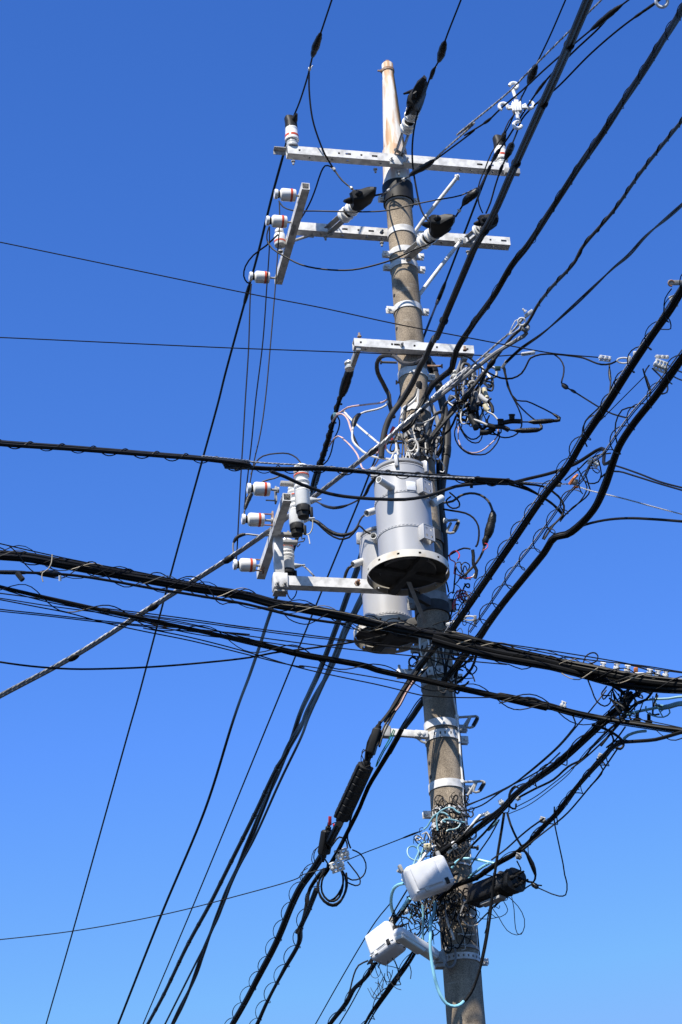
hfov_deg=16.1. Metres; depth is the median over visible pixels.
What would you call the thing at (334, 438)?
lead wire
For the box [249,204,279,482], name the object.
drop wire
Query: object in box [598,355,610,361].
drop clamp
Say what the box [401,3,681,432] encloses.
twisted cable
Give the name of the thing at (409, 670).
bracket arm
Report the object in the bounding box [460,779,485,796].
step iron
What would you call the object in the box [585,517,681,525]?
telephone cable
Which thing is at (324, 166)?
jumper wire
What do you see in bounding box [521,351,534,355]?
strain link
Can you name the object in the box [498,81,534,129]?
cable spacer
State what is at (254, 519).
pin insulator
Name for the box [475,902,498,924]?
slack cable
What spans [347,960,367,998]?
closure cable
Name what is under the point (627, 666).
bolt connector
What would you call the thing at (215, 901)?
service wire
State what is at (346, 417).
lead wire
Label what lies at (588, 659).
telephone cable
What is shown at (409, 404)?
lead wire
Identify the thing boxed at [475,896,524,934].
wire tangle
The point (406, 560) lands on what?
transformer
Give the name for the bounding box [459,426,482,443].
slack wire
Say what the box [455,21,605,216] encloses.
branch wire
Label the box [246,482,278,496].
pin insulator
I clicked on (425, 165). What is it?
messenger strand
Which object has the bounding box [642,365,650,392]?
telephone cable
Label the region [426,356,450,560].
conduit
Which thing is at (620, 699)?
wire tangle
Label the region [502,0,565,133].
voltage wire
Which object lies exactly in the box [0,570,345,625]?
telephone cable
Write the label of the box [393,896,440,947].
wire tangle
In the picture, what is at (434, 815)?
blue tube
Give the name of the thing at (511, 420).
tap connector
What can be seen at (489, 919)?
slack cable
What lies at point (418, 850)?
blue tube
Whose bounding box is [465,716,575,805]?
pole drop wire
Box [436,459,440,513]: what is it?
conduit
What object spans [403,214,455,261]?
tension insulator
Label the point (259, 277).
pin insulator
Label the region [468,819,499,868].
pole drop wire
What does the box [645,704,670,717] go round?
conduit
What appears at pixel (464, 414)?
slack wire
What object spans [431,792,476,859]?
wire tangle
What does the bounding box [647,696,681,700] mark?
conduit
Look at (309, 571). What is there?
lead wire
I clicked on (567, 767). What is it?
pole drop wire
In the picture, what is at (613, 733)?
pole drop wire
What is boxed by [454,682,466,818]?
conduit
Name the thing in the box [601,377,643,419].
telephone cable
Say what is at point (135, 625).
telephone wire
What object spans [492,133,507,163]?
post insulator
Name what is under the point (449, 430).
power cable
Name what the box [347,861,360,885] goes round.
slack wire
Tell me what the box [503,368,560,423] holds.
connector lead
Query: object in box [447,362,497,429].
wire tangle
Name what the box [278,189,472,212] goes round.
jumper wire
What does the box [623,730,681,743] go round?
pole drop wire
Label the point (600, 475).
telephone cable
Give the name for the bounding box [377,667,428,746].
cable run
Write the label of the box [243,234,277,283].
jumper wire
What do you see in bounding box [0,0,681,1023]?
sky
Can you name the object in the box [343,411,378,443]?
lead wire
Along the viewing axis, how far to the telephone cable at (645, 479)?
15.01 m
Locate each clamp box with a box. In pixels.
[329,858,344,873]
[334,847,349,859]
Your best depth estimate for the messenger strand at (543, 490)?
14.16 m
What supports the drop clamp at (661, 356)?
attached to the drop clamp at (660, 367)
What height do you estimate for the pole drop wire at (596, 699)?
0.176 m
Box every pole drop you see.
[433,691,632,856]
[436,739,625,904]
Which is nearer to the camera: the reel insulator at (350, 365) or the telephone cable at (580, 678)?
the telephone cable at (580, 678)
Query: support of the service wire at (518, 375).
attached to the wire clamp at (497, 368)
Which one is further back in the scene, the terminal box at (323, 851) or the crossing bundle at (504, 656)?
the terminal box at (323, 851)
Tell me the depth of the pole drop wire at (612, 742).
13.78 m
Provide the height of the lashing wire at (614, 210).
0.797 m
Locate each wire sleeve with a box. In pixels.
[467,414,478,430]
[469,396,476,412]
[473,391,479,404]
[474,419,486,425]
[478,394,488,403]
[480,428,495,434]
[482,387,488,398]
[483,404,489,411]
[487,400,493,412]
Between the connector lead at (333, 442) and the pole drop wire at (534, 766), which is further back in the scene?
the connector lead at (333, 442)
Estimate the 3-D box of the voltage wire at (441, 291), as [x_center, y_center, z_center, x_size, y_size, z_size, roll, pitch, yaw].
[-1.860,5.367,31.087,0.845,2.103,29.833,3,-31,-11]
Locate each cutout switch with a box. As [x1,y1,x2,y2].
[283,538,304,575]
[287,487,314,537]
[293,463,320,519]
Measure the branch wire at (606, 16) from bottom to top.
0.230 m
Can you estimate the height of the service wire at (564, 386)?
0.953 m
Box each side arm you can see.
[256,481,296,578]
[274,183,309,284]
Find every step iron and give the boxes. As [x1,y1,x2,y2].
[443,518,459,533]
[455,715,478,731]
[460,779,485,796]
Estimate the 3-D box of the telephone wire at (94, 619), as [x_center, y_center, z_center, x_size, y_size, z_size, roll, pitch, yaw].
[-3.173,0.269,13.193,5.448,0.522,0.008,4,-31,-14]
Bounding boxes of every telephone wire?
[0,593,506,664]
[0,598,245,638]
[0,599,410,684]
[0,609,249,634]
[0,611,303,648]
[104,608,545,669]
[113,610,474,658]
[143,627,556,706]
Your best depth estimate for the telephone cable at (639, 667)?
13.82 m
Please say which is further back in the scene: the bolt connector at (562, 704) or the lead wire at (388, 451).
the lead wire at (388, 451)
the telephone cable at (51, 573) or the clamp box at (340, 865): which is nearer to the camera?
the telephone cable at (51, 573)
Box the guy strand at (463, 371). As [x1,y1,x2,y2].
[0,317,525,694]
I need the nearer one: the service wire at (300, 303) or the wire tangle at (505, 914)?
the wire tangle at (505, 914)
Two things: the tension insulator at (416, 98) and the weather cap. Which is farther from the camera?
the tension insulator at (416, 98)
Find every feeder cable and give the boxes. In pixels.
[146,555,359,1023]
[164,601,362,1023]
[171,593,362,1023]
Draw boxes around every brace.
[294,233,313,243]
[415,174,459,233]
[420,238,462,298]
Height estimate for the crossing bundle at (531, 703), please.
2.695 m
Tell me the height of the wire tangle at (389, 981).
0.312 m
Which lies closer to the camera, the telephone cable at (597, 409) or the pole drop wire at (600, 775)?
the pole drop wire at (600, 775)
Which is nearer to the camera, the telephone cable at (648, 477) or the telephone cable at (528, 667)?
the telephone cable at (528, 667)
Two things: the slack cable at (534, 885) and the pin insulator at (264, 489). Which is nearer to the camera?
the slack cable at (534, 885)
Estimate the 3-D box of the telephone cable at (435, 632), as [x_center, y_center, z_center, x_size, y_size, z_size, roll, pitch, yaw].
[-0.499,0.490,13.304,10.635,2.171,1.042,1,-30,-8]
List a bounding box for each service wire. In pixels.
[0,242,597,357]
[0,337,530,356]
[0,830,421,939]
[442,353,616,379]
[554,355,625,417]
[608,365,611,390]
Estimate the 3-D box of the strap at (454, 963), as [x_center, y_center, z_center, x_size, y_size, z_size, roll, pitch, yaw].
[0.704,2.865,15.483,0.083,0.143,0.016,-4,-30,0]
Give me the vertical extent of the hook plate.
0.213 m
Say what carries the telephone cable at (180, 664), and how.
attached to the crossing bundle at (66, 564)
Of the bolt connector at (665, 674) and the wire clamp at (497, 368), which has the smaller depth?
the bolt connector at (665, 674)
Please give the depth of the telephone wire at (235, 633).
13.73 m
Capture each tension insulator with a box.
[324,187,376,235]
[394,75,427,157]
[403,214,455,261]
[464,213,498,244]
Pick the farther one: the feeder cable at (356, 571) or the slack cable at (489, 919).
the feeder cable at (356, 571)
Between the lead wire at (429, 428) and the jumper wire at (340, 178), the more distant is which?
the jumper wire at (340, 178)
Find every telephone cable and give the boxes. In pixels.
[0,543,681,672]
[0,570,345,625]
[0,634,385,669]
[9,546,168,587]
[41,554,52,581]
[179,576,327,624]
[270,470,492,500]
[349,618,420,632]
[375,729,393,766]
[377,730,394,764]
[394,681,414,711]
[453,658,471,678]
[457,656,476,683]
[482,639,681,671]
[495,655,559,669]
[509,484,563,515]
[513,447,609,483]
[514,483,560,513]
[519,483,564,539]
[542,466,590,538]
[560,468,587,521]
[561,667,597,679]
[565,452,610,480]
[582,377,618,446]
[583,652,598,663]
[584,459,601,483]
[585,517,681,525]
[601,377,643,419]
[601,470,681,490]
[614,406,634,454]
[614,664,655,672]
[616,465,681,487]
[640,288,671,344]
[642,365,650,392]
[652,368,668,394]
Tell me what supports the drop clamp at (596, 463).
attached to the telephone cable at (584, 463)
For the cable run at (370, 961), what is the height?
0.562 m
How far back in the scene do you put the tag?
16.06 m
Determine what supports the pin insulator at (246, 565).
attached to the side arm at (276, 528)
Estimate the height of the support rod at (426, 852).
0.265 m
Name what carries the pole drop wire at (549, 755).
attached to the pole drop at (589, 734)
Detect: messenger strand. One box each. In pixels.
[202,455,474,478]
[384,0,601,192]
[411,274,681,667]
[468,350,681,634]
[520,482,681,514]
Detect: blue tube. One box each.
[389,882,404,914]
[400,897,410,910]
[407,845,417,860]
[412,841,425,864]
[421,905,423,939]
[423,812,450,829]
[428,901,436,942]
[429,916,464,1007]
[436,807,460,830]
[442,818,464,822]
[451,857,493,868]
[468,862,489,877]
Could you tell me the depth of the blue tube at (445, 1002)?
15.14 m
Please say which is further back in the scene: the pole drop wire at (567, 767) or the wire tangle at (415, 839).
the wire tangle at (415, 839)
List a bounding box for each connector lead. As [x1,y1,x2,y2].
[322,416,339,465]
[443,508,479,546]
[444,492,496,578]
[446,492,459,508]
[447,547,470,556]
[471,549,477,578]
[493,368,522,437]
[502,367,542,432]
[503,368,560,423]
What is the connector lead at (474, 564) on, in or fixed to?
attached to the connector lead at (459, 550)
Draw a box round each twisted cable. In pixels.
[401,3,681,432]
[429,118,681,440]
[505,203,681,362]
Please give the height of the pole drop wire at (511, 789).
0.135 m
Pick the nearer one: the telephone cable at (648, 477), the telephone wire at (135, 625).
the telephone wire at (135, 625)
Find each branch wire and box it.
[381,0,628,196]
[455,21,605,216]
[477,95,521,212]
[485,0,660,213]
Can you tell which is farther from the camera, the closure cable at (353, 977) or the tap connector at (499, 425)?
the tap connector at (499, 425)
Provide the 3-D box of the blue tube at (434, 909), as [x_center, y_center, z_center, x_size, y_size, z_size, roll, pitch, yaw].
[0.585,2.634,15.466,0.094,0.299,0.026,19,-37,-33]
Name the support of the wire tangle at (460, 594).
attached to the utility pole
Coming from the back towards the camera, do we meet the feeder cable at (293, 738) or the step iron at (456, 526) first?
the feeder cable at (293, 738)
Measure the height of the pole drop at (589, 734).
0.221 m
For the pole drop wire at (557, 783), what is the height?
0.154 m
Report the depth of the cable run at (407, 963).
16.09 m
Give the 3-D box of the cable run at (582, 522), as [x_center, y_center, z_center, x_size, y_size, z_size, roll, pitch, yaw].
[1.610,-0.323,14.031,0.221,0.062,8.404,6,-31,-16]
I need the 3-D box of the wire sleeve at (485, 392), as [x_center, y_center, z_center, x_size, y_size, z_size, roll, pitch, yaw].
[1.037,-0.853,17.290,0.048,0.088,0.036,-4,-30,0]
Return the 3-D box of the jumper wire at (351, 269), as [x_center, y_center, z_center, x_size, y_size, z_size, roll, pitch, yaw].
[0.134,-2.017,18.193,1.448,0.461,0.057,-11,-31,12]
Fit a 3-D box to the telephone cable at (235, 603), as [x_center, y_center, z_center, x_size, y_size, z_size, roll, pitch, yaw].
[-0.505,0.509,13.740,0.885,0.252,0.033,5,-31,-14]
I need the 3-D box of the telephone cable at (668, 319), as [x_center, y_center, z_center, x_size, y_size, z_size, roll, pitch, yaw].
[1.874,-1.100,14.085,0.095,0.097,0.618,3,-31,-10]
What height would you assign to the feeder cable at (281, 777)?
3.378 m
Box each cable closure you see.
[365,917,405,965]
[397,851,458,901]
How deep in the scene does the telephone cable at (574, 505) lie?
15.73 m
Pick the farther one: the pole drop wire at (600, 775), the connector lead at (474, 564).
the connector lead at (474, 564)
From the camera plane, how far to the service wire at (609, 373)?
16.60 m
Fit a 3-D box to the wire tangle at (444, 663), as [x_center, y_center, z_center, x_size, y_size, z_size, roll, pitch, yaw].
[0.694,1.013,16.429,0.472,0.525,0.190,-4,-30,0]
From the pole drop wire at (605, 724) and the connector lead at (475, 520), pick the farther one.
the connector lead at (475, 520)
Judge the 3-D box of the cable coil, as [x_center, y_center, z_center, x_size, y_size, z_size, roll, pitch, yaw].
[-0.055,2.524,16.151,0.210,0.277,0.105,-4,-30,0]
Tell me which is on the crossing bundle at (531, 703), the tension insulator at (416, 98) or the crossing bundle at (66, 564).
the crossing bundle at (66, 564)
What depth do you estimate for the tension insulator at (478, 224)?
18.34 m
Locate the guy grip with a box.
[509,308,532,334]
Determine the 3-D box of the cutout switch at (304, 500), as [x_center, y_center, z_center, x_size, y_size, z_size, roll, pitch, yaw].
[-0.239,-0.151,16.681,0.179,0.427,0.118,-13,-31,16]
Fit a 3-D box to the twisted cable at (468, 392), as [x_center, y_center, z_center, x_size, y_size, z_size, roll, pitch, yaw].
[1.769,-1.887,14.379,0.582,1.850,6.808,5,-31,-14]
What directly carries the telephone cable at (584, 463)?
on the messenger strand at (612, 496)
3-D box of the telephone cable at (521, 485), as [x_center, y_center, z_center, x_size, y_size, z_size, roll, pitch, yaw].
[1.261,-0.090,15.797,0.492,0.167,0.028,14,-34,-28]
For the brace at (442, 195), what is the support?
attached to the utility pole
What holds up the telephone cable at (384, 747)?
attached to the cable run at (380, 738)
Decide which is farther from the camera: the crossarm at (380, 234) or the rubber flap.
the crossarm at (380, 234)
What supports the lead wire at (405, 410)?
hanging from the weather cap
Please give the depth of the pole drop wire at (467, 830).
15.62 m
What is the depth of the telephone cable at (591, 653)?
13.84 m
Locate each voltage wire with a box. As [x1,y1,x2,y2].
[46,143,286,1023]
[143,159,491,1023]
[293,0,332,115]
[429,0,461,79]
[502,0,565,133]
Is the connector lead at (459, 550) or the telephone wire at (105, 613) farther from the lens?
the connector lead at (459, 550)
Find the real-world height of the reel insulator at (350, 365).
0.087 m
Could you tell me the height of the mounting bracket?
0.650 m
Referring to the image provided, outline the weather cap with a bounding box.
[416,381,421,388]
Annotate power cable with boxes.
[375,354,420,418]
[378,356,429,457]
[426,394,458,452]
[435,406,453,455]
[436,415,456,457]
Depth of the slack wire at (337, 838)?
16.16 m
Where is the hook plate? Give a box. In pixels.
[668,280,681,306]
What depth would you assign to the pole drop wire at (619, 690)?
13.80 m
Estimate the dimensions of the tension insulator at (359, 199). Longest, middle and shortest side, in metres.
0.631 x 0.216 x 0.120 m
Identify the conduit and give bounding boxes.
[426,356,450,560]
[430,403,439,460]
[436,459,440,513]
[452,676,478,953]
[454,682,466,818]
[476,916,485,1023]
[623,730,646,739]
[626,707,658,714]
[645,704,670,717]
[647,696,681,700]
[659,701,681,709]
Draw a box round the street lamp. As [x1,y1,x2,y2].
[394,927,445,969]
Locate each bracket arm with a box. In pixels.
[383,724,427,743]
[396,665,422,678]
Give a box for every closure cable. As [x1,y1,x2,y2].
[315,903,389,1023]
[339,966,371,1023]
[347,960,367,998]
[389,889,406,921]
[401,916,436,969]
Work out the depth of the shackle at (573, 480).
15.75 m
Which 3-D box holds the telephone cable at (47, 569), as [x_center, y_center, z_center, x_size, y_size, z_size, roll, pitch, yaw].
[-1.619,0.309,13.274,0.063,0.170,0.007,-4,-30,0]
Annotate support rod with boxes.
[401,845,435,881]
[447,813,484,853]
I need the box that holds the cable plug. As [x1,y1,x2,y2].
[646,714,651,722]
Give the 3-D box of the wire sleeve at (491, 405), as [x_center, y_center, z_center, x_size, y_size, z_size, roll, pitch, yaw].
[1.069,-0.755,17.233,0.048,0.103,0.025,-4,-30,0]
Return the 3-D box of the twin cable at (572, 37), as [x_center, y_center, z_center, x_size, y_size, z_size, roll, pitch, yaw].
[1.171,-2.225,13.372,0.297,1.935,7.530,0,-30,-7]
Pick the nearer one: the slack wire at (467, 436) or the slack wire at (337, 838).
the slack wire at (337, 838)
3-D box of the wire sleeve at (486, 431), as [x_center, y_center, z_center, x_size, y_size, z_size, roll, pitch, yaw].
[1.042,-0.578,17.131,0.118,0.066,0.043,-4,-30,0]
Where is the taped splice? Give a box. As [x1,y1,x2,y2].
[314,396,342,492]
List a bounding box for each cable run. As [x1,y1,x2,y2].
[225,821,342,1023]
[249,886,319,1023]
[295,728,403,933]
[327,962,378,1023]
[361,951,415,1023]
[364,670,418,760]
[367,896,411,964]
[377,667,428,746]
[384,284,681,722]
[389,355,681,753]
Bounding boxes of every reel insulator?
[344,347,360,371]
[450,356,467,378]
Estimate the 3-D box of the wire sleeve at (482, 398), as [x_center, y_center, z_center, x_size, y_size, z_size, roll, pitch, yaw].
[1.019,-0.810,17.254,0.077,0.082,0.039,-4,-30,0]
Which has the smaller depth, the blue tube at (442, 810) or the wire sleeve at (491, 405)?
the blue tube at (442, 810)
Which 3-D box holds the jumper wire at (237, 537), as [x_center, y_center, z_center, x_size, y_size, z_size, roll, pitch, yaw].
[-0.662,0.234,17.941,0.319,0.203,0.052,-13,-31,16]
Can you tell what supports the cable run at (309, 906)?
attached to the cable run at (325, 871)
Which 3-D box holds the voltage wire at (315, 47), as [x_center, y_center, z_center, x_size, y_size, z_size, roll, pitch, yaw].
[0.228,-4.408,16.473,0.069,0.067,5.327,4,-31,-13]
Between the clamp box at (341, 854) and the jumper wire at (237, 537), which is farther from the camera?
the jumper wire at (237, 537)
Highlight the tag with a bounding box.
[328,816,333,825]
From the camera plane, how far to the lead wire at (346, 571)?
17.43 m
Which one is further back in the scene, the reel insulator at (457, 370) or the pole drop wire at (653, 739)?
the reel insulator at (457, 370)
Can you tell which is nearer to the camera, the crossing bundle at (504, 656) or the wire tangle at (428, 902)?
the crossing bundle at (504, 656)
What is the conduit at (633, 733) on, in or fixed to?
attached to the pole drop at (566, 800)
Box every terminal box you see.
[318,823,330,861]
[366,721,381,761]
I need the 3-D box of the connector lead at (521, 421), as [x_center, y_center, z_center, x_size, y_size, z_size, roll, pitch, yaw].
[1.171,-0.777,17.212,0.222,0.547,0.073,-7,-30,6]
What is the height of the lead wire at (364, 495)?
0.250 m
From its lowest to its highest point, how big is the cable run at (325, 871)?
0.984 m
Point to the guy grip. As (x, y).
(527, 314)
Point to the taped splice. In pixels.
(323, 454)
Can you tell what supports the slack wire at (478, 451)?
hanging from the wire tangle at (470, 381)
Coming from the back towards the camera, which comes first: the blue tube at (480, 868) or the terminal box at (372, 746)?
the terminal box at (372, 746)
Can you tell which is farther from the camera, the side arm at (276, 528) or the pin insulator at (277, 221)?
the pin insulator at (277, 221)
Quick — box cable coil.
[317,871,347,906]
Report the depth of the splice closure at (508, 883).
15.35 m
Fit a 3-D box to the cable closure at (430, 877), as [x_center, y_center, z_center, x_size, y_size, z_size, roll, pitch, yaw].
[0.562,2.327,15.437,0.402,0.330,0.177,3,-31,-11]
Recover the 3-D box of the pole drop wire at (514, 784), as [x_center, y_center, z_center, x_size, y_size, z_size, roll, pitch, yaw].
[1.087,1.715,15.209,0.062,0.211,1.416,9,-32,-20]
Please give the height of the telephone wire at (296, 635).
0.309 m
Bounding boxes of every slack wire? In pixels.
[331,836,347,848]
[347,849,366,880]
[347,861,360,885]
[454,423,499,455]
[458,423,480,439]
[458,426,498,453]
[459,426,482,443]
[460,404,468,424]
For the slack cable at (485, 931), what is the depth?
15.37 m
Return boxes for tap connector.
[487,419,509,431]
[503,414,520,424]
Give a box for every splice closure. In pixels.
[334,760,373,823]
[467,867,528,907]
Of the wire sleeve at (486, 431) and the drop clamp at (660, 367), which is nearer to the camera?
the drop clamp at (660, 367)
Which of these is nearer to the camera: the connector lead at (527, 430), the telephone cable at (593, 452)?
the telephone cable at (593, 452)
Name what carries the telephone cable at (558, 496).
attached to the telephone cable at (521, 485)
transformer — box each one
[351,507,418,653]
[366,455,449,622]
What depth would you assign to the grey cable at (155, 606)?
17.15 m
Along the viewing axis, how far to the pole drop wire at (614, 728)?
13.75 m
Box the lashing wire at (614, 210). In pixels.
[539,117,681,305]
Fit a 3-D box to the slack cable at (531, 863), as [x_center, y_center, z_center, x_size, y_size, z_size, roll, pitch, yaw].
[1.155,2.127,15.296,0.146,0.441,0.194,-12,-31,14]
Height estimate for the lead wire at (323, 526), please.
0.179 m
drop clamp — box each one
[587,457,599,467]
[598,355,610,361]
[653,359,668,373]
[655,355,668,358]
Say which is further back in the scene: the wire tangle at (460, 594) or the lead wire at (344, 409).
the lead wire at (344, 409)
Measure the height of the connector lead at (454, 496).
0.160 m
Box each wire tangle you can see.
[367,958,401,999]
[388,408,444,472]
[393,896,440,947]
[408,628,477,693]
[409,887,476,921]
[413,826,443,858]
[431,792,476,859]
[436,891,479,952]
[443,550,470,625]
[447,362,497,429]
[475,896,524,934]
[601,686,661,720]
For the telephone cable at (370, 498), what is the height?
0.316 m
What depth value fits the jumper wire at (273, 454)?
17.54 m
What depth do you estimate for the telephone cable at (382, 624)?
13.87 m
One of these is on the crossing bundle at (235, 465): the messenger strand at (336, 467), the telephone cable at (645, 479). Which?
the messenger strand at (336, 467)
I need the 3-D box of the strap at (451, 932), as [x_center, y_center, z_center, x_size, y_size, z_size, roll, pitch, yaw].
[0.704,2.687,15.539,0.051,0.156,0.016,-4,-30,0]
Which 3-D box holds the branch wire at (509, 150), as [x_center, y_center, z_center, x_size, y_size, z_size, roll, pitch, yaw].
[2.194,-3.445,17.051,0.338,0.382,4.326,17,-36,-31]
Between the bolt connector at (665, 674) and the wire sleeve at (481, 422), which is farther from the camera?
the wire sleeve at (481, 422)
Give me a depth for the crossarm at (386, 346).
17.78 m
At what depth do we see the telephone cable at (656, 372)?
15.05 m
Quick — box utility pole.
[377,60,488,1023]
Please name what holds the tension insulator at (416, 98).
attached to the crossarm at (293, 153)
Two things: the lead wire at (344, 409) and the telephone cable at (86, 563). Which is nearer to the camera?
the telephone cable at (86, 563)
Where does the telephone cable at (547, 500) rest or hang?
attached to the telephone cable at (521, 485)
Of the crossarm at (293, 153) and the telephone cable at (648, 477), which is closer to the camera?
the telephone cable at (648, 477)
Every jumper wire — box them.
[232,533,268,558]
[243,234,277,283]
[243,476,278,513]
[250,452,300,474]
[267,238,438,270]
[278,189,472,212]
[301,165,331,218]
[308,73,382,196]
[411,79,429,221]
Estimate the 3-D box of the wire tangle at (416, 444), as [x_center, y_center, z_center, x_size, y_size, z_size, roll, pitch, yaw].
[0.542,-0.525,17.370,0.424,0.547,0.126,-4,-30,0]
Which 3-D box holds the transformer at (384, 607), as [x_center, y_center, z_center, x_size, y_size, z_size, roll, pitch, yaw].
[0.320,0.464,17.493,0.512,1.010,0.543,-4,-30,0]
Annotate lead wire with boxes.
[302,566,314,576]
[310,515,364,536]
[316,477,376,509]
[319,525,370,539]
[329,435,378,469]
[332,413,378,453]
[336,399,386,413]
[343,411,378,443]
[343,564,352,577]
[351,401,389,459]
[385,443,395,453]
[400,387,417,443]
[403,388,417,438]
[411,389,420,440]
[412,410,441,443]
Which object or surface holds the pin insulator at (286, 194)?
attached to the side arm at (304, 190)
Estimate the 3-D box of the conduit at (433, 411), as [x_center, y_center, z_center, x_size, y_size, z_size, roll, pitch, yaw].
[0.692,-0.592,17.666,0.088,0.535,0.084,-4,-30,0]
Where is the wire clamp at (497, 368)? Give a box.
[495,360,506,370]
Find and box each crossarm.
[271,536,383,596]
[273,145,519,175]
[297,222,510,254]
[352,332,473,357]
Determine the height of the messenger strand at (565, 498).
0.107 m
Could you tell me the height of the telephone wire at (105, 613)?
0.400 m
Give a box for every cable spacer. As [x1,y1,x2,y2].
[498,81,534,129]
[654,0,668,8]
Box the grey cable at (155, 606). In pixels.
[0,323,529,698]
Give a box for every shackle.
[464,615,476,622]
[556,474,578,488]
[616,351,635,363]
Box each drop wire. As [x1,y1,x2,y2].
[236,284,251,559]
[244,226,269,502]
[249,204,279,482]
[451,813,491,844]
[456,814,501,864]
[462,752,559,811]
[464,690,606,806]
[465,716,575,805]
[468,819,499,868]
[491,818,544,860]
[508,785,518,809]
[509,727,612,813]
[517,732,608,806]
[518,724,613,797]
[521,749,616,849]
[571,704,637,768]
[587,680,611,706]
[590,758,605,785]
[592,724,624,749]
[600,692,652,746]
[601,694,640,726]
[606,726,625,747]
[613,687,627,727]
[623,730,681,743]
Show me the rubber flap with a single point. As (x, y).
(19, 576)
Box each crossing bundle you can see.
[0,439,514,486]
[0,545,681,689]
[0,584,681,740]
[431,634,681,693]
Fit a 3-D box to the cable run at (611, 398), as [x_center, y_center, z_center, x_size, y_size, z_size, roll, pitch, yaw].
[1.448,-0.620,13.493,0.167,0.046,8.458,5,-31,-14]
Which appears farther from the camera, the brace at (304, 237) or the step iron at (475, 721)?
the brace at (304, 237)
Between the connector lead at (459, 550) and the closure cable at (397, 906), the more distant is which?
the connector lead at (459, 550)
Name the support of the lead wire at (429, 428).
attached to the wire tangle at (416, 444)
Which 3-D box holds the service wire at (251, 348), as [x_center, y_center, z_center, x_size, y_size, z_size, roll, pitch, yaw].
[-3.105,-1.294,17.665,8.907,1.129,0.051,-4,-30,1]
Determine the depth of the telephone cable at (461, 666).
16.41 m
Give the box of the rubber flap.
[15,571,24,581]
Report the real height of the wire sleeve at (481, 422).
0.071 m
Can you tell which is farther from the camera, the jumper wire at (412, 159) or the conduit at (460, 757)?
the jumper wire at (412, 159)
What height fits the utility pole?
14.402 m
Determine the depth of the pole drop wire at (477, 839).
15.53 m
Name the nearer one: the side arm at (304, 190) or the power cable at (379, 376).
the power cable at (379, 376)
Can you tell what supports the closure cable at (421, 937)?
attached to the cable run at (407, 963)
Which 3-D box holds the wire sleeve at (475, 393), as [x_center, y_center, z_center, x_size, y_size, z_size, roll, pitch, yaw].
[0.972,-0.819,17.273,0.044,0.099,0.036,-4,-30,0]
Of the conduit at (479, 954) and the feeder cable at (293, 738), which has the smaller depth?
the conduit at (479, 954)
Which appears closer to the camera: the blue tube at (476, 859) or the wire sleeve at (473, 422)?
the blue tube at (476, 859)
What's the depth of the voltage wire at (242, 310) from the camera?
23.92 m
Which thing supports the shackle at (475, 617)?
attached to the slack cable at (454, 620)
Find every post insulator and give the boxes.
[284,113,298,148]
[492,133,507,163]
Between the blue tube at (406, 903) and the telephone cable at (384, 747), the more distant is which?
the telephone cable at (384, 747)
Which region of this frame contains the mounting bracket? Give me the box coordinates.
[396,528,449,625]
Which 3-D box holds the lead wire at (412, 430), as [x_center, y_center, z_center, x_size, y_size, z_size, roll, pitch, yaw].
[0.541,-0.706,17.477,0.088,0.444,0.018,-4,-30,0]
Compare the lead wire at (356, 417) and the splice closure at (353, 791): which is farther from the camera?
the lead wire at (356, 417)
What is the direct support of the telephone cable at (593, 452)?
attached to the crossing bundle at (235, 465)
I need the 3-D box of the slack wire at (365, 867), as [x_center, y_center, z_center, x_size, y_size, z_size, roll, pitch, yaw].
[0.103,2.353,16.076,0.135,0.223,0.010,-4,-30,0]
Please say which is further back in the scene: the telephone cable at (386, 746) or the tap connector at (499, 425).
the tap connector at (499, 425)
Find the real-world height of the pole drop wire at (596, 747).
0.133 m
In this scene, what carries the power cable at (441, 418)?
attached to the wire tangle at (416, 444)
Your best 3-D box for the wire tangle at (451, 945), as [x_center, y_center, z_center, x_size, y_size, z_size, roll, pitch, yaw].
[0.750,2.643,15.582,0.307,0.428,0.072,-4,-30,0]
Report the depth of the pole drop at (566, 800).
14.85 m
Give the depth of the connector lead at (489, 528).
16.99 m
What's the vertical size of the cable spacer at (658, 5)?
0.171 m
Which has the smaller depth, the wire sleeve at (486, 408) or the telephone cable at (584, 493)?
the telephone cable at (584, 493)
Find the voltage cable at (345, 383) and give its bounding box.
[117,371,353,1023]
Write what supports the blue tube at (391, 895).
attached to the cable closure at (384, 948)
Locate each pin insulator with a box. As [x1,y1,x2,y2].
[233,558,259,571]
[241,513,272,526]
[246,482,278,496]
[249,271,274,283]
[265,215,290,227]
[274,188,298,201]
[274,228,285,252]
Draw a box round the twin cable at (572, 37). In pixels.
[423,0,592,358]
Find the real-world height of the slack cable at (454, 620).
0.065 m
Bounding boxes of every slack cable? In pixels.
[432,620,476,626]
[463,813,504,1004]
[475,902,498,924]
[479,899,490,964]
[506,813,536,882]
[531,806,567,896]
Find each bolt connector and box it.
[423,843,430,849]
[515,852,521,859]
[560,701,566,706]
[624,665,630,671]
[662,671,668,676]
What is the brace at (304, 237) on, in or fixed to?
attached to the crossarm at (380, 234)
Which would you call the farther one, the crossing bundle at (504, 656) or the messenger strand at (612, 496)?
the messenger strand at (612, 496)
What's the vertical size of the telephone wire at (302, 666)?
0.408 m
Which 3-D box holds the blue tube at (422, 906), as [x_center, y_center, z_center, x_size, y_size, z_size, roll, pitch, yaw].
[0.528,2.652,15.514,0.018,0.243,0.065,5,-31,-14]

